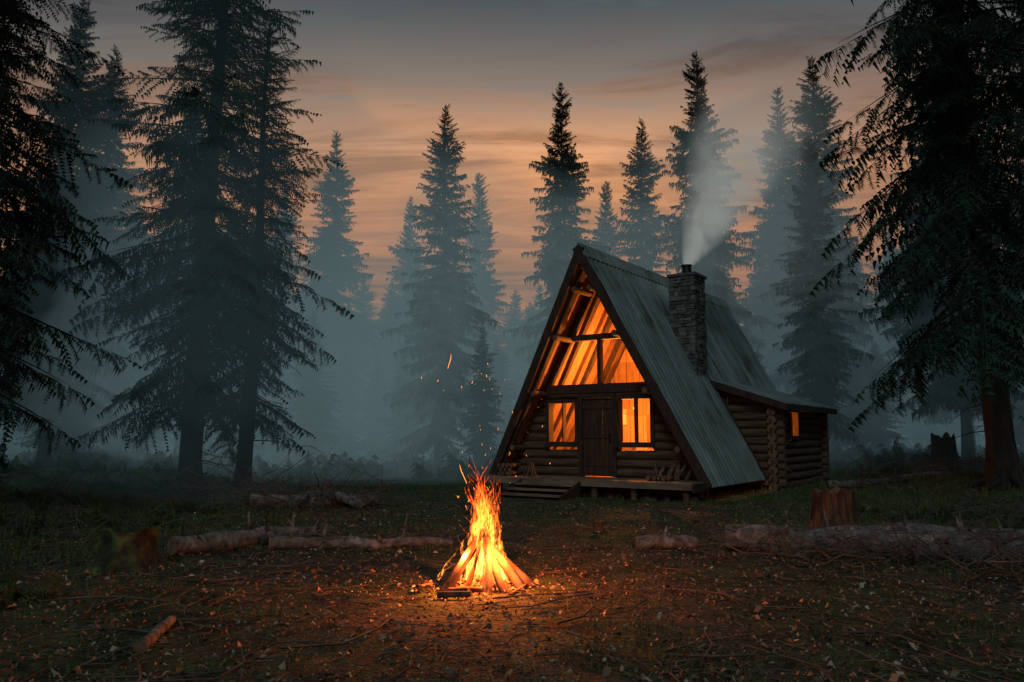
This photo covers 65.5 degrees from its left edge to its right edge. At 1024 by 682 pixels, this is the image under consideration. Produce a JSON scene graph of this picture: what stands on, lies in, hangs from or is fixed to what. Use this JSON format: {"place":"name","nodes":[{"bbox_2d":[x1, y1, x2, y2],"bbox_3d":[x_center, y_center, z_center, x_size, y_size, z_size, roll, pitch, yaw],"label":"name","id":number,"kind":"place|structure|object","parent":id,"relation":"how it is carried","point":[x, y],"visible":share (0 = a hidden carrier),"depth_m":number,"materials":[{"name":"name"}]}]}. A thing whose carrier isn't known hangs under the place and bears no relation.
{"place":"outdoors","nodes":[
{"label":"outdoors","id":0,"kind":"place"},
{"bbox_2d":[0,0,1022,435],"label":"sky","id":1,"kind":"structure","parent":0,"point":[384,80],"materials":[{"name":"grey"}]},
{"bbox_2d":[0,436,1023,681],"bbox_3d":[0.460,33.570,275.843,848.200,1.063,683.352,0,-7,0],"label":"ground","id":2,"kind":"structure","parent":0,"point":[372,640],"depth_m":7.53,"materials":[{"name":"brown soil"}]},
{"bbox_2d":[0,17,40,450],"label":"spruce tree","id":3,"kind":"object","parent":2,"relation":"on","point":[28,359],"visible":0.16,"depth_m":27.69,"materials":[{"name":"green plant"}]},
{"bbox_2d":[0,0,142,470],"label":"spruce tree","id":4,"kind":"object","parent":2,"relation":"on","point":[18,18],"visible":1,"depth_m":16.10,"materials":[{"name":"green plant"}]},
{"bbox_2d":[0,0,159,468],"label":"spruce tree","id":5,"kind":"object","parent":2,"relation":"on","point":[46,306],"visible":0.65,"depth_m":30.57,"materials":[{"name":"green plant"}]},
{"bbox_2d":[51,45,158,453],"bbox_3d":[-20.182,-4.471,38.755,7.042,20.767,6.607,5,-8,-33],"label":"spruce tree","id":6,"kind":"object","parent":2,"relation":"on","point":[114,152],"visible":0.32,"depth_m":38.99,"materials":[{"name":"green plant"}]},
{"bbox_2d":[74,525,175,575],"bbox_3d":[-4.602,2.512,9.572,1.248,0.559,1.237,0,-7,0],"label":"mossy stump","id":7,"kind":"object","parent":2,"relation":"on","point":[132,549],"visible":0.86,"depth_m":9.27,"materials":[{"name":"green plant"}]},
{"bbox_2d":[133,615,175,654],"bbox_3d":[-2.809,2.302,6.304,0.100,0.113,0.999,1,-7,-10],"label":"cut log","id":8,"kind":"object","parent":2,"relation":"on","point":[140,646],"visible":0.94,"depth_m":6.09,"materials":[{"name":"brown wood"}]},
{"bbox_2d":[3,0,353,497],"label":"spruce tree","id":9,"kind":"object","parent":2,"relation":"on","point":[206,273],"visible":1,"depth_m":20.71,"materials":[{"name":"green plant"}]},
{"bbox_2d":[128,113,235,454],"bbox_3d":[-14.573,-2.710,35.711,4.659,16.726,4.752,3,-7,-25],"label":"spruce tree","id":10,"kind":"object","parent":2,"relation":"on","point":[159,434],"visible":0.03,"depth_m":34.59,"materials":[{"name":"green plant"}]},
{"bbox_2d":[48,445,401,503],"bbox_3d":[-6.995,3.192,19.366,8.790,1.432,5.298,0,-7,0],"label":"brush pile","id":11,"kind":"object","parent":2,"relation":"on","point":[245,479],"visible":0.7,"depth_m":18.92,"materials":[{"name":"green plant"}]},
{"bbox_2d":[232,558,260,564],"bbox_3d":[-3.305,2.767,9.832,0.360,0.155,0.282,-2,-7,18],"label":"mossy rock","id":12,"kind":"object","parent":2,"relation":"on","point":[249,561],"visible":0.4,"depth_m":9.79,"materials":[{"name":"green stone"}]},
{"bbox_2d":[176,23,336,490],"bbox_3d":[-7.336,-2.655,23.458,4.148,14.224,4.919,0,-7,0],"label":"spruce tree","id":13,"kind":"object","parent":2,"relation":"on","point":[242,444],"visible":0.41,"depth_m":22.98,"materials":[{"name":"green plant"}]},
{"bbox_2d":[167,511,364,556],"bbox_3d":[-3.512,2.729,11.568,1.381,0.539,2.961,-7,-9,44],"label":"fallen log","id":14,"kind":"object","parent":2,"relation":"on","point":[228,540],"visible":0.78,"depth_m":11.06,"materials":[{"name":"wood"}]},
{"bbox_2d":[242,187,323,459],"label":"spruce tree","id":15,"kind":"object","parent":2,"relation":"on","point":[287,378],"visible":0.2,"depth_m":42.11,"materials":[{"name":"green plant"}]},
{"bbox_2d":[156,456,431,513],"bbox_3d":[-4.735,3.069,17.422,6.022,1.246,4.220,0,-7,0],"label":"brush pile","id":16,"kind":"object","parent":2,"relation":"on","point":[322,492],"visible":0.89,"depth_m":17.06,"materials":[{"name":"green plant"}]},
{"bbox_2d":[235,481,377,510],"bbox_3d":[-4.494,3.391,17.469,3.059,0.613,1.302,2,-7,-18],"label":"fallen log","id":17,"kind":"object","parent":2,"relation":"on","point":[270,505],"visible":0.66,"depth_m":17.18,"materials":[{"name":"brown wood"}]},
{"bbox_2d":[291,130,387,458],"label":"spruce tree","id":18,"kind":"object","parent":2,"relation":"on","point":[330,241],"visible":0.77,"depth_m":45.32,"materials":[{"name":"green plant"}]},
{"bbox_2d":[294,474,390,509],"bbox_3d":[-3.898,3.259,17.192,2.532,0.732,1.378,-5,-8,35],"label":"fallen log","id":19,"kind":"object","parent":2,"relation":"on","point":[352,502],"visible":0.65,"depth_m":17.02,"materials":[{"name":"wood"}]},
{"bbox_2d":[255,513,525,549],"bbox_3d":[-1.665,2.713,11.395,3.787,0.546,0.673,1,-7,-12],"label":"fallen log","id":20,"kind":"object","parent":2,"relation":"on","point":[291,541],"visible":0.94,"depth_m":11.21,"materials":[{"name":"wood"}]},
{"bbox_2d":[371,196,436,429],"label":"spruce tree","id":21,"kind":"object","parent":2,"relation":"on","point":[398,304],"visible":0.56,"depth_m":55.49,"materials":[{"name":"green plant"}]},
{"bbox_2d":[381,250,437,462],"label":"spruce tree","id":22,"kind":"object","parent":2,"relation":"on","point":[407,321],"visible":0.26,"depth_m":41.97,"materials":[{"name":"green plant"}]},
{"bbox_2d":[380,104,500,468],"bbox_3d":[-3.038,-2.401,34.340,4.960,16.332,5.286,2,-6,-14],"label":"spruce tree","id":23,"kind":"object","parent":2,"relation":"on","point":[442,286],"visible":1,"depth_m":33.89,"materials":[{"name":"green plant"}]},
{"bbox_2d":[448,563,480,572],"bbox_3d":[-0.506,2.652,9.239,0.534,0.119,0.111,-5,-8,37],"label":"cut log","id":24,"kind":"object","parent":2,"relation":"on","point":[453,565],"visible":0.23,"depth_m":9.31,"materials":[{"name":"brown wood"}]},
{"bbox_2d":[448,173,514,441],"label":"spruce tree","id":25,"kind":"object","parent":2,"relation":"on","point":[483,279],"visible":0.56,"depth_m":48.36,"materials":[{"name":"green plant"}]},
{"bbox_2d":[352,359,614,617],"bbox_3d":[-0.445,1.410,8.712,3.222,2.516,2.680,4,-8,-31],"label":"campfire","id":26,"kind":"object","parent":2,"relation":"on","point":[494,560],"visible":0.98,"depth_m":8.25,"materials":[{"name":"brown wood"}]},
{"bbox_2d":[0,202,1023,470],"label":"distant forest","id":27,"kind":"object","parent":2,"relation":"on","point":[486,424],"visible":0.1,"depth_m":38.30,"materials":[{"name":"green plant"}]},
{"bbox_2d":[0,501,1023,681],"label":"fallen leaves","id":28,"kind":"object","parent":2,"relation":"on","point":[894,677],"visible":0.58,"depth_m":7.12,"materials":[{"name":"brown plant"}]},
{"bbox_2d":[0,437,1023,650],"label":"undergrowth","id":29,"kind":"object","parent":2,"relation":"on","point":[115,460],"visible":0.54,"depth_m":26.32,"materials":[{"name":"green plant"}]},
{"bbox_2d":[0,501,1023,681],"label":"twig litter","id":30,"kind":"object","parent":2,"relation":"on","point":[531,605],"visible":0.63,"depth_m":6.73,"materials":[{"name":"brown plant"}]},
{"bbox_2d":[502,82,610,379],"bbox_3d":[2.354,-3.423,38.962,5.675,19.457,6.055,-1,-7,3],"label":"spruce tree","id":31,"kind":"object","parent":2,"relation":"on","point":[554,268],"visible":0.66,"depth_m":38.81,"materials":[{"name":"green plant"}]},
{"bbox_2d":[593,520,605,532],"bbox_3d":[1.412,3.069,13.030,0.312,0.270,0.332,0,-7,0],"label":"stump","id":32,"kind":"object","parent":2,"relation":"on","point":[599,526],"visible":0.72,"depth_m":12.97,"materials":[{"name":"brown wood"}]},
{"bbox_2d":[584,181,625,258],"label":"spruce tree","id":33,"kind":"object","parent":2,"relation":"on","point":[603,226],"visible":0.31,"depth_m":55.99,"materials":[{"name":"green plant"}]},
{"bbox_2d":[609,118,676,275],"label":"spruce tree","id":34,"kind":"object","parent":2,"relation":"on","point":[642,169],"visible":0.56,"depth_m":42.82,"materials":[{"name":"green plant"}]},
{"bbox_2d":[468,242,836,503],"bbox_3d":[4.884,1.224,24.863,7.480,6.870,12.700,-5,-8,34],"label":"frame log cabin","id":35,"kind":"object","parent":2,"relation":"on","point":[640,383],"visible":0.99,"depth_m":22.36,"materials":[{"name":"brown wood"}]},
{"bbox_2d":[583,398,612,476],"bbox_3d":[2.324,2.607,21.614,0.912,2.105,0.173,-5,-8,34],"label":"door","id":36,"kind":"structure","parent":35,"relation":"in","point":[597,412],"depth_m":21.64,"materials":[{"name":"brown wood"}]},
{"bbox_2d":[544,393,799,476],"bbox_3d":[4.860,2.762,23.429,5.430,2.240,6.080,-5,-8,34],"label":"window and door frames","id":37,"kind":"structure","parent":35,"relation":"in","point":[616,400],"depth_m":21.76,"materials":[{"name":"brown wood"}]},
{"bbox_2d":[634,525,697,550],"bbox_3d":[2.152,2.768,11.110,0.876,0.358,0.301,0,-7,0],"label":"cut log","id":38,"kind":"object","parent":2,"relation":"on","point":[647,542],"visible":0.82,"depth_m":11.00,"materials":[{"name":"brown wood"}]},
{"bbox_2d":[645,50,776,369],"bbox_3d":[9.612,-4.252,38.601,6.836,20.969,7.293,-1,-7,2],"label":"spruce tree","id":39,"kind":"object","parent":2,"relation":"on","point":[700,239],"visible":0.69,"depth_m":38.69,"materials":[{"name":"green plant"}]},
{"bbox_2d":[726,86,825,399],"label":"spruce tree","id":40,"kind":"object","parent":2,"relation":"on","point":[771,239],"visible":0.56,"depth_m":46.41,"materials":[{"name":"green plant"}]},
{"bbox_2d":[771,135,874,444],"bbox_3d":[12.737,-1.766,33.520,3.625,14.192,3.764,1,-7,-8],"label":"spruce tree","id":41,"kind":"object","parent":2,"relation":"on","point":[824,352],"visible":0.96,"depth_m":33.05,"materials":[{"name":"green plant"}]},
{"bbox_2d":[804,485,859,528],"bbox_3d":[5.143,2.758,12.741,1.352,0.884,1.325,0,-7,0],"label":"tree stump","id":42,"kind":"object","parent":2,"relation":"on","point":[842,502],"visible":0.5,"depth_m":12.48,"materials":[{"name":"brown wood"}]},
{"bbox_2d":[653,498,1011,571],"bbox_3d":[4.299,2.454,10.225,4.794,0.763,2.989,0,-7,0],"label":"brush pile","id":43,"kind":"object","parent":2,"relation":"on","point":[821,550],"visible":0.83,"depth_m":10.02,"materials":[{"name":"brown plant"}]},
{"bbox_2d":[755,56,913,452],"bbox_3d":[15.178,-4.310,38.897,6.184,20.364,6.592,0,-7,-5],"label":"spruce tree","id":44,"kind":"object","parent":2,"relation":"on","point":[810,116],"visible":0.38,"depth_m":38.66,"materials":[{"name":"green plant"}]},
{"bbox_2d":[701,513,1023,566],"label":"fallen log","id":45,"kind":"object","parent":2,"relation":"on","point":[740,530],"visible":0.52,"depth_m":10.52,"materials":[{"name":"wood"}]},
{"bbox_2d":[755,441,1023,490],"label":"brush pile","id":46,"kind":"object","parent":2,"relation":"on","point":[965,462],"visible":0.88,"depth_m":22.33,"materials":[{"name":"green plant"}]},
{"bbox_2d":[827,469,956,487],"bbox_3d":[11.206,4.086,23.555,3.649,0.612,0.401,-1,-7,7],"label":"fallen log","id":47,"kind":"object","parent":2,"relation":"on","point":[845,485],"visible":0.71,"depth_m":23.44,"materials":[{"name":"brown wood"}]},
{"bbox_2d":[785,504,1023,596],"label":"brush pile","id":48,"kind":"object","parent":2,"relation":"on","point":[979,560],"visible":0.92,"depth_m":9.16,"materials":[{"name":"brown plant"}]},
{"bbox_2d":[809,0,1023,489],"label":"spruce tree","id":49,"kind":"object","parent":2,"relation":"on","point":[993,342],"visible":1,"depth_m":20.00,"materials":[{"name":"green plant"}]},
{"bbox_2d":[813,510,1023,535],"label":"fallen log","id":50,"kind":"object","parent":2,"relation":"on","point":[910,526],"visible":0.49,"depth_m":11.41,"materials":[{"name":"wood"}]},
{"bbox_2d":[858,7,1023,464],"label":"spruce tree","id":51,"kind":"object","parent":2,"relation":"on","point":[944,391],"visible":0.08,"depth_m":29.67,"materials":[{"name":"green plant"}]},
{"bbox_2d":[928,432,964,475],"bbox_3d":[12.880,3.390,23.741,1.292,1.364,1.310,0,-7,0],"label":"tree stump","id":52,"kind":"object","parent":2,"relation":"on","point":[946,448],"visible":0.61,"depth_m":23.53,"materials":[{"name":"brown wood"}]},
{"bbox_2d":[883,44,1023,456],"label":"spruce tree","id":53,"kind":"object","parent":2,"relation":"on","point":[938,418],"visible":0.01,"depth_m":35.80,"materials":[{"name":"green plant"}]},
{"bbox_2d":[990,0,1023,452],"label":"spruce tree","id":54,"kind":"object","parent":2,"relation":"on","point":[1017,428],"visible":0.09,"depth_m":34.20,"materials":[{"name":"green plant"}]},
{"bbox_2d":[997,76,1023,180],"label":"spruce tree","id":55,"kind":"object","parent":2,"relation":"on","point":[1008,87],"visible":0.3,"depth_m":21.33,"materials":[{"name":"green plant"}]},
{"bbox_2d":[1000,100,1023,390],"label":"spruce tree","id":56,"kind":"object","parent":2,"relation":"on","point":[1021,107],"visible":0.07,"depth_m":28.71,"materials":[{"name":"green plant"}]},
{"bbox_2d":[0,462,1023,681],"bbox_3d":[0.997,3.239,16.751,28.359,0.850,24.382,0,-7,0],"label":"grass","id":57,"kind":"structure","parent":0,"point":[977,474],"depth_m":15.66,"materials":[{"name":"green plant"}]},
{"bbox_2d":[770,536,960,561],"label":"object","id":58,"kind":"object","parent":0,"point":[783,553],"visible":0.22,"depth_m":10.43,"materials":[{"name":"wood"}]}
]}

